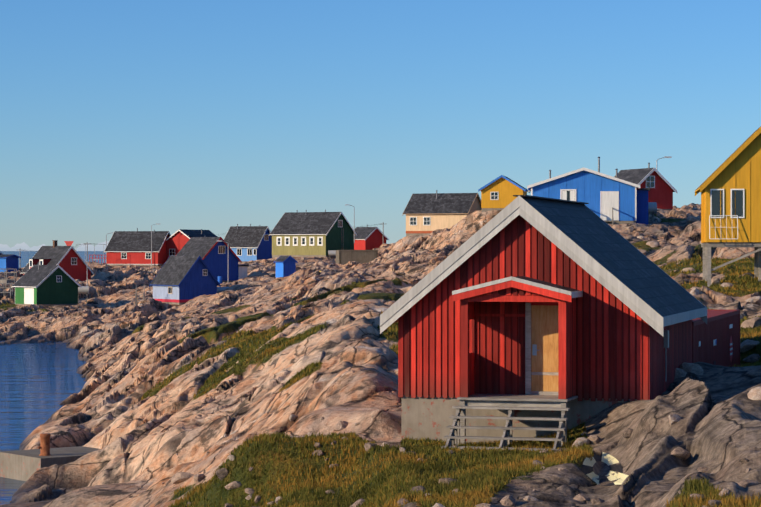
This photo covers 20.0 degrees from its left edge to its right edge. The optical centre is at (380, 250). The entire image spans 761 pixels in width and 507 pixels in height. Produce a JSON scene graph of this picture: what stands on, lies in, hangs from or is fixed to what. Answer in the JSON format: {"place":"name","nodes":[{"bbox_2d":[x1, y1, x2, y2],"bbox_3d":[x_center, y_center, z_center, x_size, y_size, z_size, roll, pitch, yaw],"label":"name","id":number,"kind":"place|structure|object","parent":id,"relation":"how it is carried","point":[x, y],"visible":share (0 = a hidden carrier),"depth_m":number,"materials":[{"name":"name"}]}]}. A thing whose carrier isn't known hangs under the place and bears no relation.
{"place":"outdoors","nodes":[
{"label":"outdoors","id":0,"kind":"place"},
{"bbox_2d":[0,251,105,504],"bbox_3d":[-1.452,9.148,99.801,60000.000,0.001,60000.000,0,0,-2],"label":"sea","id":1,"kind":"structure","parent":0,"point":[40,382],"depth_m":147.01,"materials":[{"name":"liquid"}]},
{"bbox_2d":[0,433,98,480],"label":"pier","id":2,"kind":"structure","parent":1,"relation":"in","point":[23,465],"depth_m":85.75,"materials":[{"name":"concrete"}]},
{"bbox_2d":[0,241,108,250],"bbox_3d":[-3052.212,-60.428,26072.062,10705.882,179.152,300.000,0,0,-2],"label":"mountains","id":3,"kind":"structure","parent":0,"point":[24,246],"depth_m":26078.08,"materials":[{"name":"white snow"}]},
{"bbox_2d":[0,203,760,506],"bbox_3d":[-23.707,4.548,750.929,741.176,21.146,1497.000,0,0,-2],"label":"terrain","id":4,"kind":"structure","parent":0,"point":[131,353],"depth_m":81.72,"materials":[{"name":"beige stone"}]},
{"bbox_2d":[0,254,20,271],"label":"house","id":5,"kind":"structure","parent":4,"relation":"on","point":[9,262],"depth_m":322.92,"materials":[{"name":"wood"}]},
{"bbox_2d":[11,262,80,305],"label":"green house","id":6,"kind":"structure","parent":4,"relation":"on","point":[46,285],"depth_m":256.32,"materials":[{"name":"wood"}]},
{"bbox_2d":[20,240,93,280],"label":"house","id":7,"kind":"structure","parent":4,"relation":"on","point":[69,260],"depth_m":310.43,"materials":[{"name":"wood"}]},
{"bbox_2d":[104,228,170,265],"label":"house","id":8,"kind":"structure","parent":4,"relation":"on","point":[127,248],"depth_m":359.21,"materials":[{"name":"wood"}]},
{"bbox_2d":[171,472,192,483],"bbox_3d":[-5.582,6.434,60.990,0.697,0.366,0.634,-2,12,0],"label":"boulder","id":9,"kind":"object","parent":4,"relation":"on","point":[179,477],"visible":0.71,"depth_m":60.77,"materials":[{"name":"beige stone"}]},
{"bbox_2d":[149,255,220,304],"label":"house","id":10,"kind":"structure","parent":4,"relation":"on","point":[180,280],"depth_m":243.96,"materials":[{"name":"wood"}]},
{"bbox_2d":[166,229,216,258],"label":"house","id":11,"kind":"structure","parent":4,"relation":"on","point":[177,240],"depth_m":359.31,"materials":[{"name":"wood"}]},
{"bbox_2d":[193,474,205,483],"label":"boulder","id":12,"kind":"object","parent":4,"relation":"on","point":[198,478],"visible":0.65,"depth_m":57.83,"materials":[{"name":"beige stone"}]},
{"bbox_2d":[175,236,248,281],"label":"blue house","id":13,"kind":"structure","parent":4,"relation":"on","point":[212,252],"depth_m":273.58,"materials":[{"name":"wood"}]},
{"bbox_2d":[216,468,228,479],"bbox_3d":[-3.566,5.085,48.860,0.350,0.334,0.285,0,0,-2],"label":"boulder","id":14,"kind":"object","parent":4,"relation":"on","point":[221,473],"visible":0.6,"depth_m":48.73,"materials":[{"name":"grey stone"}]},
{"bbox_2d":[228,455,234,460],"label":"boulder","id":15,"kind":"object","parent":4,"relation":"on","point":[231,457],"visible":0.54,"depth_m":49.08,"materials":[{"name":"grey stone"}]},
{"bbox_2d":[225,481,241,489],"bbox_3d":[-3.262,5.258,48.207,0.440,0.206,0.358,-8,-3,45],"label":"boulder","id":16,"kind":"object","parent":4,"relation":"on","point":[233,485],"visible":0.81,"depth_m":48.07,"materials":[{"name":"beige stone"}]},
{"bbox_2d":[224,224,271,262],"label":"blue house","id":17,"kind":"structure","parent":4,"relation":"on","point":[249,243],"depth_m":359.51,"materials":[{"name":"wood"}]},
{"bbox_2d":[245,488,253,493],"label":"boulder","id":18,"kind":"object","parent":4,"relation":"on","point":[249,490],"visible":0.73,"depth_m":47.65,"materials":[{"name":"grey stone"}]},
{"bbox_2d":[254,495,260,502],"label":"boulder","id":19,"kind":"object","parent":4,"relation":"on","point":[257,498],"visible":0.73,"depth_m":47.29,"materials":[{"name":"grey stone"}]},
{"bbox_2d":[274,256,297,277],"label":"blue shed","id":20,"kind":"structure","parent":4,"relation":"on","point":[285,266],"depth_m":261.70,"materials":[{"name":"blue wood"}]},
{"bbox_2d":[289,414,297,420],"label":"rock","id":21,"kind":"object","parent":4,"relation":"on","point":[292,417],"visible":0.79,"depth_m":58.48,"materials":[{"name":"grey stone"}]},
{"bbox_2d":[269,210,356,257],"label":"house","id":22,"kind":"structure","parent":4,"relation":"on","point":[307,234],"depth_m":343.24,"materials":[{"name":"wood"}]},
{"bbox_2d":[312,450,323,455],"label":"rock","id":23,"kind":"object","parent":4,"relation":"on","point":[319,452],"visible":0.62,"depth_m":48.06,"materials":[{"name":"grey stone"}]},
{"bbox_2d":[0,156,671,304],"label":"utility poles","id":24,"kind":"object","parent":4,"relation":"on","point":[359,256],"visible":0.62,"depth_m":309.05,"materials":[{"name":"metal"}]},
{"bbox_2d":[334,421,347,430],"bbox_3d":[-0.916,4.213,51.660,0.354,0.274,0.533,0,0,24],"label":"rock","id":25,"kind":"object","parent":4,"relation":"on","point":[341,425],"visible":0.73,"depth_m":51.51,"materials":[{"name":"beige stone"}]},
{"bbox_2d":[350,498,364,506],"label":"boulder","id":26,"kind":"object","parent":4,"relation":"on","point":[357,502],"visible":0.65,"depth_m":41.36,"materials":[{"name":"grey stone"}]},
{"bbox_2d":[364,442,376,451],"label":"rock","id":27,"kind":"object","parent":4,"relation":"on","point":[368,445],"visible":0.56,"depth_m":47.10,"materials":[{"name":"grey stone"}]},
{"bbox_2d":[354,224,388,249],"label":"house","id":28,"kind":"structure","parent":4,"relation":"on","point":[368,238],"depth_m":379.11,"materials":[{"name":"wood"}]},
{"bbox_2d":[397,498,408,504],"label":"rock","id":29,"kind":"object","parent":4,"relation":"on","point":[399,501],"visible":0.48,"depth_m":36.63,"materials":[{"name":"grey stone"}]},
{"bbox_2d":[410,486,424,493],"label":"boulder","id":30,"kind":"object","parent":4,"relation":"on","point":[419,488],"visible":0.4,"depth_m":38.20,"materials":[{"name":"grey stone"}]},
{"bbox_2d":[433,503,444,506],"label":"rock","id":31,"kind":"object","parent":4,"relation":"on","point":[438,505],"visible":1,"depth_m":34.74,"materials":[{"name":"grey stone"}]},
{"bbox_2d":[403,190,481,236],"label":"beige house","id":32,"kind":"structure","parent":4,"relation":"on","point":[427,213],"depth_m":264.15,"materials":[{"name":"wood"}]},
{"bbox_2d":[439,478,459,483],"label":"boulder","id":33,"kind":"object","parent":4,"relation":"on","point":[446,479],"visible":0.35,"depth_m":40.24,"materials":[{"name":"grey stone"}]},
{"bbox_2d":[141,255,760,506],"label":"grass","id":34,"kind":"structure","parent":4,"relation":"on","point":[477,478],"depth_m":45.61,"materials":[{"name":"green plant"}]},
{"bbox_2d":[474,503,492,506],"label":"rock","id":35,"kind":"object","parent":4,"relation":"on","point":[485,505],"visible":0.95,"depth_m":34.74,"materials":[{"name":"grey stone"}]},
{"bbox_2d":[478,175,529,211],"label":"house","id":36,"kind":"structure","parent":4,"relation":"on","point":[498,193],"depth_m":227.36,"materials":[{"name":"wood"}]},
{"bbox_2d":[500,495,515,505],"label":"rock","id":37,"kind":"object","parent":4,"relation":"on","point":[508,500],"visible":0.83,"depth_m":35.87,"materials":[{"name":"grey stone"}]},
{"bbox_2d":[523,496,537,500],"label":"rock","id":38,"kind":"object","parent":4,"relation":"on","point":[528,498],"visible":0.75,"depth_m":36.34,"materials":[{"name":"grey stone"}]},
{"bbox_2d":[533,460,544,465],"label":"rock","id":39,"kind":"object","parent":4,"relation":"on","point":[536,462],"visible":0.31,"depth_m":41.88,"materials":[{"name":"grey stone"}]},
{"bbox_2d":[380,195,706,450],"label":"red house","id":40,"kind":"structure","parent":4,"relation":"on","point":[524,317],"depth_m":49.32,"materials":[{"name":"wood"}]},
{"bbox_2d":[572,437,589,446],"bbox_3d":[4.290,4.224,46.746,0.398,0.339,0.330,0,0,35],"label":"boulder","id":41,"kind":"object","parent":4,"relation":"on","point":[581,440],"visible":0.46,"depth_m":46.67,"materials":[{"name":"grey stone"}]},
{"bbox_2d":[573,494,589,500],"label":"rock","id":42,"kind":"object","parent":4,"relation":"on","point":[580,497],"visible":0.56,"depth_m":37.32,"materials":[{"name":"grey stone"}]},
{"bbox_2d":[527,157,649,224],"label":"house","id":43,"kind":"structure","parent":4,"relation":"on","point":[611,200],"depth_m":162.57,"materials":[{"name":"wood"}]},
{"bbox_2d":[587,435,601,443],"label":"boulder","id":44,"kind":"object","parent":4,"relation":"on","point":[594,439],"visible":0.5,"depth_m":46.74,"materials":[{"name":"grey stone"}]},
{"bbox_2d":[592,448,600,454],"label":"rock","id":45,"kind":"object","parent":4,"relation":"on","point":[596,451],"visible":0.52,"depth_m":44.30,"materials":[{"name":"grey stone"}]},
{"bbox_2d":[591,497,603,504],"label":"rock","id":46,"kind":"object","parent":4,"relation":"on","point":[595,501],"visible":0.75,"depth_m":35.83,"materials":[{"name":"grey stone"}]},
{"bbox_2d":[582,452,628,485],"bbox_3d":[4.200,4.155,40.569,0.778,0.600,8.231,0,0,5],"label":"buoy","id":47,"kind":"object","parent":4,"relation":"on","point":[587,469],"visible":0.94,"depth_m":42.00,"materials":[{"name":"white plastic"}]},
{"bbox_2d":[622,428,632,437],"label":"rock","id":48,"kind":"object","parent":4,"relation":"on","point":[627,433],"visible":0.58,"depth_m":44.09,"materials":[{"name":"grey stone"}]},
{"bbox_2d":[625,226,633,231],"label":"boulder","id":49,"kind":"object","parent":4,"relation":"on","point":[630,228],"visible":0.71,"depth_m":157.44,"materials":[{"name":"beige stone"}]},
{"bbox_2d":[614,163,676,209],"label":"red house","id":50,"kind":"structure","parent":4,"relation":"on","point":[661,191],"depth_m":200.23,"materials":[{"name":"wood"}]},
{"bbox_2d":[646,241,659,246],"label":"boulder","id":51,"kind":"object","parent":4,"relation":"on","point":[653,243],"visible":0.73,"depth_m":141.58,"materials":[{"name":"beige stone"}]},
{"bbox_2d":[668,414,680,424],"bbox_3d":[5.759,3.313,42.116,0.258,0.241,0.300,0,0,-1],"label":"boulder","id":52,"kind":"object","parent":4,"relation":"on","point":[674,418],"visible":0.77,"depth_m":42.04,"materials":[{"name":"grey stone"}]},
{"bbox_2d":[675,277,683,282],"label":"boulder","id":53,"kind":"object","parent":4,"relation":"on","point":[679,279],"visible":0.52,"depth_m":101.33,"materials":[{"name":"stone"}]},
{"bbox_2d":[671,447,689,459],"bbox_3d":[5.371,3.655,38.772,0.407,0.250,0.299,-2,-4,-29],"label":"boulder","id":54,"kind":"object","parent":4,"relation":"on","point":[681,453],"visible":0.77,"depth_m":38.68,"materials":[{"name":"grey stone"}]},
{"bbox_2d":[675,368,686,378],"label":"boulder","id":55,"kind":"object","parent":4,"relation":"on","point":[679,373],"visible":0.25,"depth_m":53.00,"materials":[{"name":"grey stone"}]},
{"bbox_2d":[681,268,694,271],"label":"boulder","id":56,"kind":"object","parent":4,"relation":"on","point":[686,269],"visible":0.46,"depth_m":109.48,"materials":[{"name":"beige stone"}]},
{"bbox_2d":[680,362,703,374],"bbox_3d":[7.750,3.014,53.797,0.545,0.433,0.497,0,0,-35],"label":"boulder","id":57,"kind":"object","parent":4,"relation":"on","point":[696,369],"visible":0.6,"depth_m":53.67,"materials":[{"name":"grey stone"}]},
{"bbox_2d":[686,216,699,221],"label":"boulder","id":58,"kind":"object","parent":4,"relation":"on","point":[691,219],"visible":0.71,"depth_m":165.89,"materials":[{"name":"grey stone"}]},
{"bbox_2d":[690,288,698,294],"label":"boulder","id":59,"kind":"object","parent":4,"relation":"on","point":[694,291],"visible":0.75,"depth_m":90.32,"materials":[{"name":"beige stone"}]},
{"bbox_2d":[690,493,704,499],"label":"rock","id":60,"kind":"object","parent":4,"relation":"on","point":[694,496],"visible":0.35,"depth_m":31.55,"materials":[{"name":"grey stone"}]},
{"bbox_2d":[697,467,707,472],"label":"rock","id":61,"kind":"object","parent":4,"relation":"on","point":[702,469],"visible":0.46,"depth_m":36.81,"materials":[{"name":"grey stone"}]},
{"bbox_2d":[708,500,720,506],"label":"rock","id":62,"kind":"object","parent":4,"relation":"on","point":[714,502],"visible":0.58,"depth_m":30.60,"materials":[{"name":"grey stone"}]},
{"bbox_2d":[711,277,719,284],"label":"boulder","id":63,"kind":"object","parent":4,"relation":"on","point":[715,280],"visible":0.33,"depth_m":98.76,"materials":[{"name":"beige stone"}]},
{"bbox_2d":[692,309,739,366],"bbox_3d":[8.869,3.218,64.272,2.463,2.590,12.228,0,0,15],"label":"container","id":64,"kind":"object","parent":4,"relation":"on","point":[716,339],"visible":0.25,"depth_m":64.02,"materials":[{"name":"red metal"}]},
{"bbox_2d":[719,488,729,495],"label":"rock","id":65,"kind":"object","parent":4,"relation":"on","point":[724,490],"visible":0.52,"depth_m":31.78,"materials":[{"name":"grey stone"}]},
{"bbox_2d":[721,282,732,286],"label":"boulder","id":66,"kind":"object","parent":4,"relation":"on","point":[726,284],"visible":0.33,"depth_m":95.99,"materials":[{"name":"beige stone"}]},
{"bbox_2d":[695,126,760,286],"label":"yellow house","id":67,"kind":"structure","parent":4,"relation":"on","point":[729,188],"depth_m":97.26,"materials":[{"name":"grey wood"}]},
{"bbox_2d":[739,458,748,463],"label":"rock","id":68,"kind":"object","parent":4,"relation":"on","point":[743,460],"visible":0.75,"depth_m":33.74,"materials":[{"name":"grey stone"}]},
{"bbox_2d":[740,339,758,352],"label":"boulder","id":69,"kind":"object","parent":4,"relation":"on","point":[747,344],"visible":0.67,"depth_m":70.32,"materials":[{"name":"grey stone"}]},
{"bbox_2d":[738,480,760,487],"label":"boulder","id":70,"kind":"object","parent":4,"relation":"on","point":[746,483],"visible":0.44,"depth_m":32.80,"materials":[{"name":"grey stone"}]},
{"bbox_2d":[741,317,760,327],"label":"boulder","id":71,"kind":"object","parent":4,"relation":"on","point":[752,322],"visible":0.5,"depth_m":75.64,"materials":[{"name":"beige stone"}]},
{"bbox_2d":[743,354,759,362],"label":"boulder","id":72,"kind":"object","parent":4,"relation":"on","point":[752,358],"visible":0.75,"depth_m":69.80,"materials":[{"name":"grey stone"}]},
{"bbox_2d":[746,296,760,304],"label":"boulder","id":73,"kind":"object","parent":4,"relation":"on","point":[756,300],"visible":0.79,"depth_m":88.56,"materials":[{"name":"beige stone"}]},
{"bbox_2d":[747,386,760,399],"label":"boulder","id":74,"kind":"object","parent":4,"relation":"on","point":[754,393],"visible":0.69,"depth_m":41.69,"materials":[{"name":"beige stone"}]},
{"bbox_2d":[0,0,760,248],"label":"sky","id":75,"kind":"structure","parent":0,"point":[215,116],"materials":[{"name":"blue"}]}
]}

